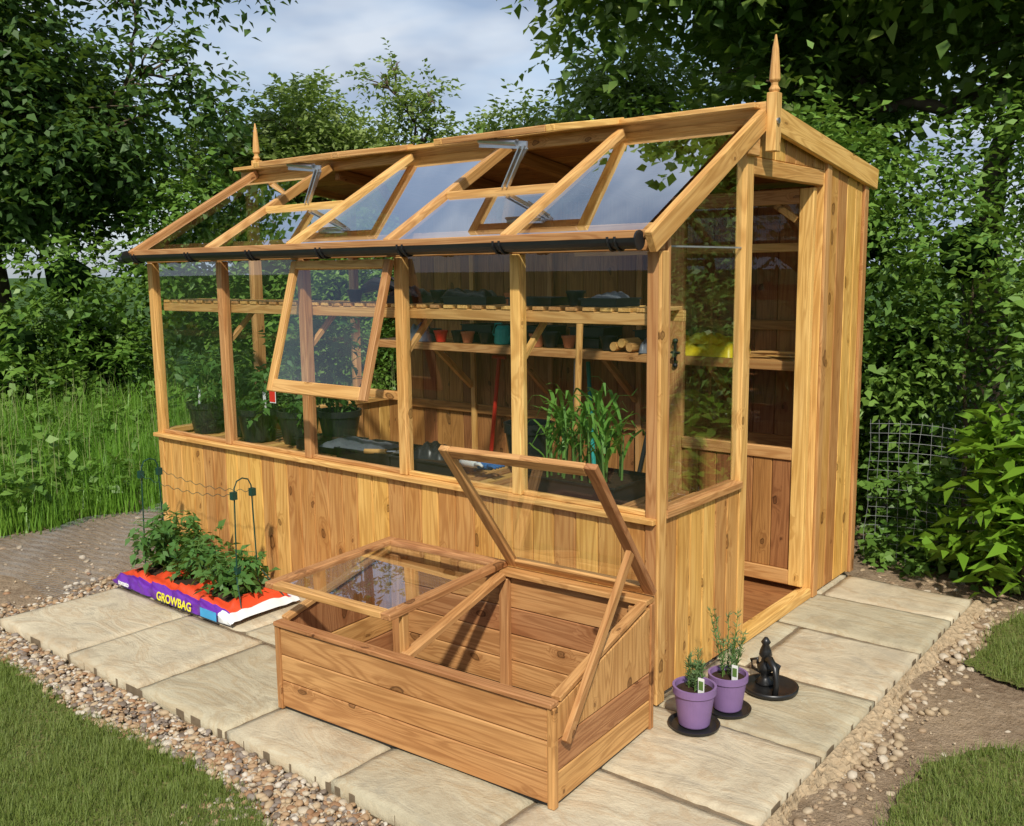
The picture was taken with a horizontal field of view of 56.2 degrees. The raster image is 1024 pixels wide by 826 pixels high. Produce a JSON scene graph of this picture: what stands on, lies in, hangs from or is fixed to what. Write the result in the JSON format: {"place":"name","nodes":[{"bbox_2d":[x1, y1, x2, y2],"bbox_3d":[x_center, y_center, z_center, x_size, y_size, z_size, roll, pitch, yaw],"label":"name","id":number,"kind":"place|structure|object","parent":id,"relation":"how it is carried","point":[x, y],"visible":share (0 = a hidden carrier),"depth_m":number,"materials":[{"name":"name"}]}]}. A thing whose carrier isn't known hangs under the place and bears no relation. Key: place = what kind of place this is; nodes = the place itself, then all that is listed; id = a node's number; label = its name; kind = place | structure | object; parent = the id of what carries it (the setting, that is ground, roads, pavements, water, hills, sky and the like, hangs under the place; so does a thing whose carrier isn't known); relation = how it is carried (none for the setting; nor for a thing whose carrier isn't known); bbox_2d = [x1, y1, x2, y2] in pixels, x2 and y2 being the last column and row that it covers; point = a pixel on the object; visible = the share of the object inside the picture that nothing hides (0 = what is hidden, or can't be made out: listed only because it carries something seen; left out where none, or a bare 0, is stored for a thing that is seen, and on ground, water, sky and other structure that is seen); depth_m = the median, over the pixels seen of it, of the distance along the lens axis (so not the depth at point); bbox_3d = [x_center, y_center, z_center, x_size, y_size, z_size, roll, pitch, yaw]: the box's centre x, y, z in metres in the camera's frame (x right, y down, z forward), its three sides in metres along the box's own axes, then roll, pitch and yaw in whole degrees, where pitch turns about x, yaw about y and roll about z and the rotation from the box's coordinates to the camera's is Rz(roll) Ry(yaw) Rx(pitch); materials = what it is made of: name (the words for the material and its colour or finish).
{"place":"outdoors","nodes":[
{"label":"outdoors","id":0,"kind":"place"},
{"bbox_2d":[0,652,273,825],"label":"lawn","id":1,"kind":"structure","parent":0,"point":[62,764],"depth_m":2.99,"materials":[{"name":"green plant"}]},
{"bbox_2d":[0,548,391,825],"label":"gravel","id":2,"kind":"structure","parent":0,"point":[268,784],"depth_m":3.22,"materials":[{"name":"beige gravel"}]},
{"bbox_2d":[0,353,394,538],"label":"meadow","id":3,"kind":"structure","parent":0,"point":[61,468],"depth_m":6.89,"materials":[{"name":"green plant"}]},
{"bbox_2d":[0,266,1023,825],"bbox_3d":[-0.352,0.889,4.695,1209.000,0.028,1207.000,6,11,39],"label":"ground","id":4,"kind":"structure","parent":0,"point":[996,708],"depth_m":3.98,"materials":[{"name":"soil"}]},
{"bbox_2d":[0,504,160,596],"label":"gravel path","id":5,"kind":"structure","parent":4,"relation":"on","point":[80,524],"depth_m":5.44,"materials":[{"name":"gravel"}]},
{"bbox_2d":[0,0,297,329],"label":"tree","id":6,"kind":"object","parent":4,"relation":"on","point":[66,149],"visible":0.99,"depth_m":9.69,"materials":[{"name":"green plant"}]},
{"bbox_2d":[0,137,394,419],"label":"hedge","id":7,"kind":"object","parent":4,"relation":"on","point":[94,345],"visible":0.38,"depth_m":9.79,"materials":[{"name":"green plant"}]},
{"bbox_2d":[155,37,484,330],"bbox_3d":[-2.612,-2.601,12.966,3.992,4.558,3.854,6,11,39],"label":"tree","id":8,"kind":"object","parent":4,"relation":"on","point":[291,132],"visible":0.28,"depth_m":12.20,"materials":[{"name":"green plant"}]},
{"bbox_2d":[0,574,991,825],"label":"patio","id":9,"kind":"structure","parent":4,"relation":"on","point":[853,656],"depth_m":3.34,"materials":[{"name":"stone"}]},
{"bbox_2d":[113,564,299,625],"bbox_3d":[-1.484,0.815,4.604,1.000,0.095,0.424,6,11,39],"label":"grow bag","id":10,"kind":"object","parent":9,"relation":"on","point":[154,583],"visible":0.75,"depth_m":4.39,"materials":[{"name":"multicoloured plastic"}]},
{"bbox_2d":[125,502,212,575],"bbox_3d":[-1.718,0.655,4.775,0.405,0.434,0.396,0,9,7],"label":"tomato plant","id":11,"kind":"object","parent":10,"relation":"in","point":[163,536],"visible":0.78,"depth_m":4.69,"materials":[{"name":"green plant"}]},
{"bbox_2d":[165,519,240,581],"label":"tomato plant","id":12,"kind":"object","parent":10,"relation":"in","point":[195,546],"visible":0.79,"depth_m":4.58,"materials":[{"name":"green plant"}]},
{"bbox_2d":[190,544,280,598],"bbox_3d":[-1.273,0.755,4.413,0.361,0.275,0.415,6,11,39],"label":"tomato plant","id":13,"kind":"object","parent":10,"relation":"in","point":[225,578],"visible":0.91,"depth_m":4.36,"materials":[{"name":"green plant"}]},
{"bbox_2d":[137,458,283,608],"bbox_3d":[-1.467,0.562,4.559,0.884,0.614,0.235,6,11,39],"label":"plant support frame","id":14,"kind":"object","parent":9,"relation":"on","point":[233,495],"visible":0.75,"depth_m":4.38,"materials":[{"name":"green metal"}]},
{"bbox_2d":[265,445,656,810],"bbox_3d":[-0.179,0.572,3.212,1.196,0.963,0.642,5,10,35],"label":"cold frame","id":15,"kind":"object","parent":9,"relation":"on","point":[534,685],"visible":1,"depth_m":3.15,"materials":[{"name":"brown wood"}]},
{"bbox_2d":[118,34,878,705],"bbox_3d":[-0.194,-0.392,4.880,3.342,2.375,2.216,6,11,39],"label":"greenhouse","id":16,"kind":"object","parent":9,"relation":"on","point":[720,220],"visible":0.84,"depth_m":4.36,"materials":[{"name":"brown wood"}]},
{"bbox_2d":[186,399,224,433],"bbox_3d":[-1.665,0.020,5.266,0.229,0.170,0.229,6,11,39],"label":"plant pot","id":17,"kind":"object","parent":16,"relation":"on","point":[207,418],"visible":0.69,"depth_m":5.19,"materials":[{"name":"black plastic"}]},
{"bbox_2d":[168,350,250,411],"bbox_3d":[-1.674,-0.171,5.261,0.425,0.373,0.424,6,11,39],"label":"tomato plant","id":18,"kind":"object","parent":17,"relation":"in","point":[180,370],"visible":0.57,"depth_m":5.22,"materials":[{"name":"green plant"}]},
{"bbox_2d":[198,390,265,411],"bbox_3d":[-1.466,-0.077,5.028,0.553,0.100,0.019,5,10,35],"label":"plant label","id":19,"kind":"object","parent":16,"relation":"attached to","point":[199,393],"visible":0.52,"depth_m":4.87,"materials":[{"name":"white plastic"}]},
{"bbox_2d":[220,403,248,436],"bbox_3d":[-1.449,0.032,5.169,0.229,0.170,0.229,6,11,39],"label":"plant pot","id":20,"kind":"object","parent":16,"relation":"in","point":[239,432],"visible":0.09,"depth_m":5.09,"materials":[{"name":"black plastic"}]},
{"bbox_2d":[183,344,266,405],"bbox_3d":[-1.488,-0.157,5.168,0.408,0.451,0.509,6,11,39],"label":"tomato plant","id":21,"kind":"object","parent":20,"relation":"in","point":[216,363],"visible":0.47,"depth_m":5.08,"materials":[{"name":"green plant"}]},
{"bbox_2d":[236,405,280,442],"bbox_3d":[-1.315,0.057,4.986,0.229,0.170,0.229,6,11,39],"label":"plant pot","id":22,"kind":"object","parent":16,"relation":"on","point":[258,431],"visible":0.7,"depth_m":4.91,"materials":[{"name":"black plastic"}]},
{"bbox_2d":[213,364,290,436],"bbox_3d":[-1.307,-0.061,4.996,0.360,0.372,0.422,6,11,39],"label":"tomato plant","id":23,"kind":"object","parent":22,"relation":"in","point":[257,395],"visible":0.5,"depth_m":4.97,"materials":[{"name":"green plant"}]},
{"bbox_2d":[269,391,275,402],"bbox_3d":[-1.112,-0.101,4.448,0.044,0.110,0.004,6,11,39],"label":"plant tag","id":24,"kind":"object","parent":16,"relation":"in","point":[272,396],"visible":0.5,"depth_m":4.45,"materials":[{"name":"red plastic"}]},
{"bbox_2d":[276,407,321,444],"bbox_3d":[-1.086,0.067,4.904,0.229,0.170,0.229,6,11,39],"label":"plant pot","id":25,"kind":"object","parent":16,"relation":"on","point":[290,429],"visible":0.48,"depth_m":4.82,"materials":[{"name":"black plastic"}]},
{"bbox_2d":[248,329,347,433],"bbox_3d":[-1.052,-0.165,4.850,0.450,0.531,0.507,6,11,39],"label":"tomato plant","id":26,"kind":"object","parent":25,"relation":"in","point":[296,400],"visible":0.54,"depth_m":4.82,"materials":[{"name":"green plant"}]},
{"bbox_2d":[266,259,393,401],"bbox_3d":[-0.777,-0.358,4.045,0.630,0.566,0.191,6,11,39],"label":"opening window","id":27,"kind":"structure","parent":16,"relation":"in","point":[274,384],"depth_m":3.99,"materials":[{"name":"brown wood"}]},
{"bbox_2d":[294,433,368,454],"bbox_3d":[-0.891,0.149,4.726,0.316,0.056,0.208,6,11,38],"label":"seed tray","id":28,"kind":"object","parent":16,"relation":"on","point":[300,442],"visible":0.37,"depth_m":4.72,"materials":[{"name":"black plastic"}]},
{"bbox_2d":[316,406,361,436],"bbox_3d":[-0.879,0.067,4.890,0.229,0.170,0.229,6,11,39],"label":"plant pot","id":29,"kind":"object","parent":16,"relation":"on","point":[336,423],"visible":0.78,"depth_m":4.81,"materials":[{"name":"black plastic"}]},
{"bbox_2d":[296,315,377,411],"bbox_3d":[-0.868,-0.259,4.845,0.381,0.568,0.458,6,11,39],"label":"tomato plant","id":30,"kind":"object","parent":29,"relation":"in","point":[345,350],"visible":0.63,"depth_m":4.80,"materials":[{"name":"green plant"}]},
{"bbox_2d":[346,289,362,301],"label":"plant pot","id":31,"kind":"object","parent":16,"relation":"in","point":[354,295],"visible":0.89,"depth_m":4.32,"materials":[{"name":"black plastic"}]},
{"bbox_2d":[361,276,393,292],"bbox_3d":[-0.560,-0.556,4.226,0.271,0.093,0.060,5,10,31],"label":"hand tool","id":32,"kind":"object","parent":16,"relation":"on","point":[372,284],"visible":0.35,"depth_m":4.23,"materials":[{"name":"grey metal"}]},
{"bbox_2d":[334,439,421,465],"bbox_3d":[-0.608,0.183,4.474,0.356,0.056,0.268,6,11,36],"label":"seed tray","id":33,"kind":"object","parent":16,"relation":"on","point":[362,456],"visible":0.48,"depth_m":4.38,"materials":[{"name":"black plastic"}]},
{"bbox_2d":[319,436,398,450],"bbox_3d":[-0.719,0.141,4.538,0.340,0.035,0.200,5,10,33],"label":"polythene sheet","id":34,"kind":"object","parent":33,"relation":"on","point":[355,443],"visible":0.97,"depth_m":4.50,"materials":[{"name":"grey plastic"}]},
{"bbox_2d":[364,449,398,453],"bbox_3d":[-0.541,0.176,4.291,0.270,0.027,0.055,3,9,22],"label":"hand trowel","id":35,"kind":"object","parent":33,"relation":"on","point":[370,451],"visible":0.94,"depth_m":4.30,"materials":[{"name":"brown wood"}]},
{"bbox_2d":[375,295,432,302],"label":"seed tray","id":36,"kind":"object","parent":16,"relation":"on","point":[413,299],"visible":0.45,"depth_m":4.08,"materials":[{"name":"black plastic"}]},
{"bbox_2d":[388,285,430,296],"bbox_3d":[-0.437,-0.525,4.110,0.160,0.052,0.120,5,10,33],"label":"polythene bag","id":37,"kind":"object","parent":36,"relation":"on","point":[415,291],"visible":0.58,"depth_m":4.07,"materials":[{"name":"black plastic"}]},
{"bbox_2d":[410,322,435,341],"bbox_3d":[-0.546,-0.517,6.062,0.200,0.115,0.160,6,11,39],"label":"polythene bag","id":38,"kind":"object","parent":16,"relation":"in","point":[427,336],"visible":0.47,"depth_m":5.99,"materials":[{"name":"grey plastic"}]},
{"bbox_2d":[426,328,441,339],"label":"plant pot","id":39,"kind":"object","parent":16,"relation":"on","point":[429,330],"visible":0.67,"depth_m":5.98,"materials":[{"name":"black plastic"}]},
{"bbox_2d":[388,450,481,476],"bbox_3d":[-0.326,0.215,4.236,0.376,0.056,0.248,6,11,39],"label":"seed tray","id":40,"kind":"object","parent":16,"relation":"on","point":[440,467],"visible":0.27,"depth_m":4.12,"materials":[{"name":"black plastic"}]},
{"bbox_2d":[413,441,446,459],"bbox_3d":[-0.350,0.161,4.278,0.180,0.073,0.160,3,9,22],"label":"polythene bag","id":41,"kind":"object","parent":40,"relation":"on","point":[427,450],"visible":0.73,"depth_m":4.22,"materials":[{"name":"black plastic"}]},
{"bbox_2d":[430,290,446,302],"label":"plant pot","id":42,"kind":"object","parent":16,"relation":"in","point":[436,295],"visible":0.84,"depth_m":3.99,"materials":[{"name":"black plastic"}]},
{"bbox_2d":[433,330,447,341],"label":"plant pot","id":43,"kind":"object","parent":16,"relation":"in","point":[440,335],"visible":1,"depth_m":5.90,"materials":[{"name":"red plastic"}]},
{"bbox_2d":[451,330,465,341],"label":"plant pot","id":44,"kind":"object","parent":16,"relation":"on","point":[456,335],"visible":0.81,"depth_m":5.86,"materials":[{"name":"black plastic"}]},
{"bbox_2d":[461,331,474,342],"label":"plant pot","id":45,"kind":"object","parent":16,"relation":"in","point":[467,336],"visible":1,"depth_m":5.79,"materials":[{"name":"ceramic"}]},
{"bbox_2d":[440,296,506,304],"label":"seed tray","id":46,"kind":"object","parent":16,"relation":"on","point":[476,300],"visible":0.8,"depth_m":3.82,"materials":[{"name":"black plastic"}]},
{"bbox_2d":[442,288,496,296],"bbox_3d":[-0.173,-0.490,3.899,0.200,0.039,0.120,4,10,27],"label":"polythene bag","id":47,"kind":"object","parent":46,"relation":"on","point":[457,292],"visible":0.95,"depth_m":3.86,"materials":[{"name":"black plastic"}]},
{"bbox_2d":[459,460,504,469],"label":"gardening gloves","id":48,"kind":"object","parent":16,"relation":"on","point":[478,465],"visible":0.68,"depth_m":3.99,"materials":[{"name":"white fabric"}]},
{"bbox_2d":[473,333,494,342],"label":"seed tray","id":49,"kind":"object","parent":16,"relation":"on","point":[476,338],"visible":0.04,"depth_m":5.85,"materials":[{"name":"black plastic"}]},
{"bbox_2d":[460,323,509,332],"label":"seed tray","id":50,"kind":"object","parent":49,"relation":"on","point":[481,327],"visible":0.63,"depth_m":5.85,"materials":[{"name":"black plastic"}]},
{"bbox_2d":[478,332,491,343],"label":"plant pot","id":51,"kind":"object","parent":16,"relation":"in","point":[485,337],"visible":1,"depth_m":5.72,"materials":[{"name":"black plastic"}]},
{"bbox_2d":[489,355,506,450],"bbox_3d":[-0.124,0.117,6.052,0.164,0.962,0.106,6,11,39],"label":"garden fork","id":52,"kind":"object","parent":16,"relation":"in","point":[496,389],"visible":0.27,"depth_m":6.01,"materials":[{"name":"red plastic"}]},
{"bbox_2d":[492,323,510,344],"bbox_3d":[-0.043,-0.469,5.665,0.110,0.126,0.207,-3,9,-17],"label":"watering can","id":53,"kind":"object","parent":16,"relation":"on","point":[502,335],"visible":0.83,"depth_m":5.65,"materials":[{"name":"teal plastic"}]},
{"bbox_2d":[504,293,509,304],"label":"plant pot","id":54,"kind":"object","parent":16,"relation":"in","point":[507,294],"visible":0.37,"depth_m":3.75,"materials":[{"name":"ceramic"}]},
{"bbox_2d":[503,418,553,470],"bbox_3d":[0.073,0.148,4.099,0.218,0.220,0.218,6,11,39],"label":"bucket","id":55,"kind":"object","parent":16,"relation":"in","point":[533,427],"visible":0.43,"depth_m":4.02,"materials":[{"name":"black plastic"}]},
{"bbox_2d":[526,331,533,342],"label":"plant pot","id":56,"kind":"object","parent":16,"relation":"in","point":[528,336],"visible":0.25,"depth_m":5.48,"materials":[{"name":"black plastic"}]},
{"bbox_2d":[529,333,543,346],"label":"plant pot","id":57,"kind":"object","parent":16,"relation":"in","point":[539,343],"visible":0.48,"depth_m":5.43,"materials":[{"name":"ceramic"}]},
{"bbox_2d":[505,296,568,305],"bbox_3d":[0.105,-0.430,3.676,0.216,0.031,0.148,6,11,38],"label":"seed tray","id":58,"kind":"object","parent":16,"relation":"on","point":[542,301],"visible":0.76,"depth_m":3.60,"materials":[{"name":"black plastic"}]},
{"bbox_2d":[541,331,559,347],"bbox_3d":[0.218,-0.415,5.425,0.109,0.085,0.109,6,11,39],"label":"plant pot","id":59,"kind":"object","parent":16,"relation":"in","point":[550,339],"visible":0.94,"depth_m":5.39,"materials":[{"name":"black plastic"}]},
{"bbox_2d":[543,335,562,345],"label":"seed tray","id":60,"kind":"object","parent":16,"relation":"on","point":[560,340],"visible":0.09,"depth_m":5.62,"materials":[{"name":"black plastic"}]},
{"bbox_2d":[526,324,566,333],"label":"seed tray","id":61,"kind":"object","parent":60,"relation":"on","point":[561,329],"visible":0.55,"depth_m":5.60,"materials":[{"name":"black plastic"}]},
{"bbox_2d":[551,358,563,458],"bbox_3d":[0.236,0.125,5.728,0.320,0.972,0.193,6,11,39],"label":"garden rake","id":62,"kind":"object","parent":16,"relation":"in","point":[560,371],"depth_m":5.71,"materials":[{"name":"metal"}]},
{"bbox_2d":[561,335,575,347],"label":"plant pot","id":63,"kind":"object","parent":16,"relation":"on","point":[569,341],"visible":0.91,"depth_m":5.33,"materials":[{"name":"ceramic"}]},
{"bbox_2d":[573,360,574,405],"bbox_3d":[0.385,0.163,5.599,0.320,0.932,0.213,6,11,39],"label":"garden rake","id":64,"kind":"object","parent":16,"relation":"in","point":[573,381],"visible":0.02,"depth_m":5.64,"materials":[{"name":"metal"}]},
{"bbox_2d":[566,290,585,305],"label":"plant pot","id":65,"kind":"object","parent":16,"relation":"in","point":[573,296],"visible":0.93,"depth_m":3.56,"materials":[{"name":"black plastic"}]},
{"bbox_2d":[573,324,582,461],"bbox_3d":[0.298,0.152,4.429,0.180,1.361,0.070,6,11,39],"label":"post","id":66,"kind":"object","parent":16,"relation":"in","point":[578,355],"visible":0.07,"depth_m":4.36,"materials":[{"name":"brown wood"}]},
{"bbox_2d":[527,376,645,504],"bbox_3d":[0.291,0.082,3.743,0.531,0.451,0.425,6,11,39],"label":"seed tray of sweetcorn","id":67,"kind":"object","parent":16,"relation":"in","point":[625,486],"visible":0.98,"depth_m":3.68,"materials":[{"name":"green plant"}]},
{"bbox_2d":[586,361,595,463],"bbox_3d":[0.442,0.196,5.503,0.111,0.954,0.375,-2,9,-11],"label":"garden hoe","id":68,"kind":"object","parent":16,"relation":"in","point":[588,372],"visible":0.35,"depth_m":5.58,"materials":[{"name":"teal plastic"}]},
{"bbox_2d":[561,337,621,348],"bbox_3d":[0.449,-0.404,5.442,0.276,0.051,0.208,7,12,43],"label":"seed tray","id":69,"kind":"object","parent":16,"relation":"on","point":[591,342],"visible":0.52,"depth_m":5.33,"materials":[{"name":"black plastic"}]},
{"bbox_2d":[568,325,622,336],"bbox_3d":[0.472,-0.462,5.414,0.236,0.051,0.208,6,11,37],"label":"seed tray","id":70,"kind":"object","parent":69,"relation":"on","point":[593,331],"visible":0.88,"depth_m":5.34,"materials":[{"name":"black plastic"}]},
{"bbox_2d":[599,335,617,350],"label":"plant pot","id":71,"kind":"object","parent":16,"relation":"in","point":[607,341],"visible":0.9,"depth_m":5.13,"materials":[{"name":"black plastic"}]},
{"bbox_2d":[578,297,641,306],"bbox_3d":[0.354,-0.403,3.477,0.176,0.031,0.148,7,12,44],"label":"seed tray","id":72,"kind":"object","parent":16,"relation":"on","point":[610,302],"visible":0.95,"depth_m":3.42,"materials":[{"name":"black plastic"}]},
{"bbox_2d":[591,291,629,297],"bbox_3d":[0.356,-0.428,3.476,0.120,0.028,0.100,4,10,27],"label":"polythene bag","id":73,"kind":"object","parent":72,"relation":"on","point":[616,294],"visible":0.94,"depth_m":3.44,"materials":[{"name":"grey plastic"}]},
{"bbox_2d":[610,337,641,351],"bbox_3d":[0.622,-0.364,5.085,0.167,0.068,0.137,6,11,39],"label":"log bundle","id":74,"kind":"object","parent":16,"relation":"on","point":[630,344],"visible":0.85,"depth_m":5.04,"materials":[{"name":"brown wood"}]},
{"bbox_2d":[637,432,645,471],"bbox_3d":[0.717,0.211,5.281,0.304,0.983,0.134,-3,9,-14],"label":"garden hoe","id":75,"kind":"object","parent":16,"relation":"in","point":[641,460],"visible":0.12,"depth_m":5.31,"materials":[{"name":"black plastic"}]},
{"bbox_2d":[639,337,646,352],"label":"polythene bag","id":76,"kind":"object","parent":16,"relation":"on","point":[643,347],"visible":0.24,"depth_m":4.96,"materials":[{"name":"grey plastic"}]},
{"bbox_2d":[685,335,750,357],"bbox_3d":[0.991,-0.346,4.858,0.380,0.097,0.240,6,11,39],"label":"compost bag","id":77,"kind":"object","parent":16,"relation":"on","point":[724,349],"visible":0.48,"depth_m":4.73,"materials":[{"name":"yellow plastic"}]},
{"bbox_2d":[686,331,732,344],"bbox_3d":[1.018,-0.384,4.855,0.260,0.059,0.200,4,10,27],"label":"compost bag","id":78,"kind":"object","parent":77,"relation":"on","point":[706,337],"visible":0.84,"depth_m":4.80,"materials":[{"name":"yellow plastic"}]},
{"bbox_2d":[682,448,790,568],"bbox_3d":[1.064,0.446,4.586,0.559,0.515,0.014,6,11,39],"label":"door panel","id":79,"kind":"structure","parent":16,"relation":"in","point":[768,480],"depth_m":4.50,"materials":[{"name":"brown wood"}]},
{"bbox_2d":[668,187,816,586],"bbox_3d":[1.054,-0.117,4.501,0.700,1.795,0.035,6,11,39],"label":"door","id":80,"kind":"structure","parent":16,"relation":"in","point":[806,197],"depth_m":4.38,"materials":[{"name":"brown wood"}]},
{"bbox_2d":[750,350,794,357],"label":"garden canes","id":81,"kind":"object","parent":16,"relation":"on","point":[777,353],"visible":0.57,"depth_m":4.57,"materials":[{"name":"brown wood"}]},
{"bbox_2d":[668,676,720,736],"bbox_3d":[0.608,0.954,3.198,0.174,0.190,0.174,6,11,39],"label":"purple plant pot","id":82,"kind":"object","parent":9,"relation":"on","point":[692,716],"visible":0.95,"depth_m":3.16,"materials":[{"name":"plastic"}]},
{"bbox_2d":[684,648,705,691],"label":"rosemary plant","id":83,"kind":"object","parent":82,"relation":"on","point":[697,672],"visible":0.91,"depth_m":3.18,"materials":[{"name":"green plant"}]},
{"bbox_2d":[708,665,751,718],"bbox_3d":[0.745,0.939,3.311,0.164,0.184,0.164,6,11,39],"label":"purple plant pot","id":84,"kind":"object","parent":9,"relation":"on","point":[729,702],"visible":0.86,"depth_m":3.27,"materials":[{"name":"plastic"}]},
{"bbox_2d":[707,607,748,678],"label":"rosemary plant","id":85,"kind":"object","parent":84,"relation":"on","point":[733,659],"visible":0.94,"depth_m":3.30,"materials":[{"name":"green plant"}]},
{"bbox_2d":[745,637,798,700],"bbox_3d":[0.935,0.912,3.464,0.200,0.188,0.200,6,11,39],"label":"figurine","id":86,"kind":"object","parent":9,"relation":"on","point":[765,683],"visible":0.96,"depth_m":3.47,"materials":[{"name":"metal"}]},
{"bbox_2d":[0,514,1022,825],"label":"rubble","id":87,"kind":"object","parent":4,"relation":"on","point":[956,652],"visible":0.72,"depth_m":3.37,"materials":[{"name":"beige gravel"}]},
{"bbox_2d":[429,99,606,141],"bbox_3d":[0.184,-2.399,13.625,4.390,3.964,3.289,6,11,39],"label":"tree","id":88,"kind":"object","parent":4,"relation":"on","point":[478,124],"visible":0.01,"depth_m":12.97,"materials":[{"name":"green plant"}]},
{"bbox_2d":[469,12,733,132],"bbox_3d":[1.241,-2.530,11.912,3.984,4.709,3.306,6,11,39],"label":"tree","id":89,"kind":"object","parent":4,"relation":"on","point":[647,84],"visible":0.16,"depth_m":10.64,"materials":[{"name":"green plant"}]},
{"bbox_2d":[330,87,872,500],"bbox_3d":[0.293,-0.906,8.226,2.215,3.356,6.813,-6,10,-34],"label":"hedge","id":90,"kind":"object","parent":4,"relation":"on","point":[389,369],"visible":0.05,"depth_m":9.70,"materials":[{"name":"green plant"}]},
{"bbox_2d":[496,0,1023,476],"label":"tree","id":91,"kind":"object","parent":4,"relation":"on","point":[858,44],"visible":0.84,"depth_m":7.04,"materials":[{"name":"green plant"}]},
{"bbox_2d":[898,0,1023,159],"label":"tree","id":92,"kind":"object","parent":91,"relation":"part of","point":[1007,30],"visible":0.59,"depth_m":6.27,"materials":[{"name":"green plant"}]},
{"bbox_2d":[743,40,1023,534],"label":"hedge","id":93,"kind":"object","parent":4,"relation":"on","point":[910,371],"visible":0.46,"depth_m":5.20,"materials":[{"name":"green plant"}]},
{"bbox_2d":[857,413,1017,581],"bbox_3d":[2.661,0.498,4.500,2.056,0.939,0.377,6,11,39],"label":"wire fence","id":94,"kind":"object","parent":4,"relation":"on","point":[944,474],"visible":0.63,"depth_m":4.93,"materials":[{"name":"grey metal"}]},
{"bbox_2d":[856,493,1023,597],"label":"ivy","id":95,"kind":"object","parent":4,"relation":"on","point":[917,561],"visible":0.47,"depth_m":4.99,"materials":[{"name":"green plant"}]},
{"bbox_2d":[900,402,1023,598],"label":"laurel bush","id":96,"kind":"object","parent":4,"relation":"on","point":[1004,504],"visible":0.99,"depth_m":4.44,"materials":[{"name":"green plant"}]},
{"bbox_2d":[2,0,1023,277],"label":"sky","id":97,"kind":"structure","parent":0,"point":[476,43],"materials":[{"name":"blue"}]},
{"bbox_2d":[873,606,1023,825],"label":"lawn","id":98,"kind":"structure","parent":0,"point":[983,786],"depth_m":2.90,"materials":[{"name":"green plant"}]},
{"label":"seed tray","id":99,"kind":"object","parent":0,"visible":0},
{"bbox_2d":[633,329,688,339],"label":"seed tray","id":100,"kind":"object","parent":99,"relation":"on","point":[641,334],"visible":0.23,"depth_m":5.13,"materials":[{"name":"black plastic"}]}
]}

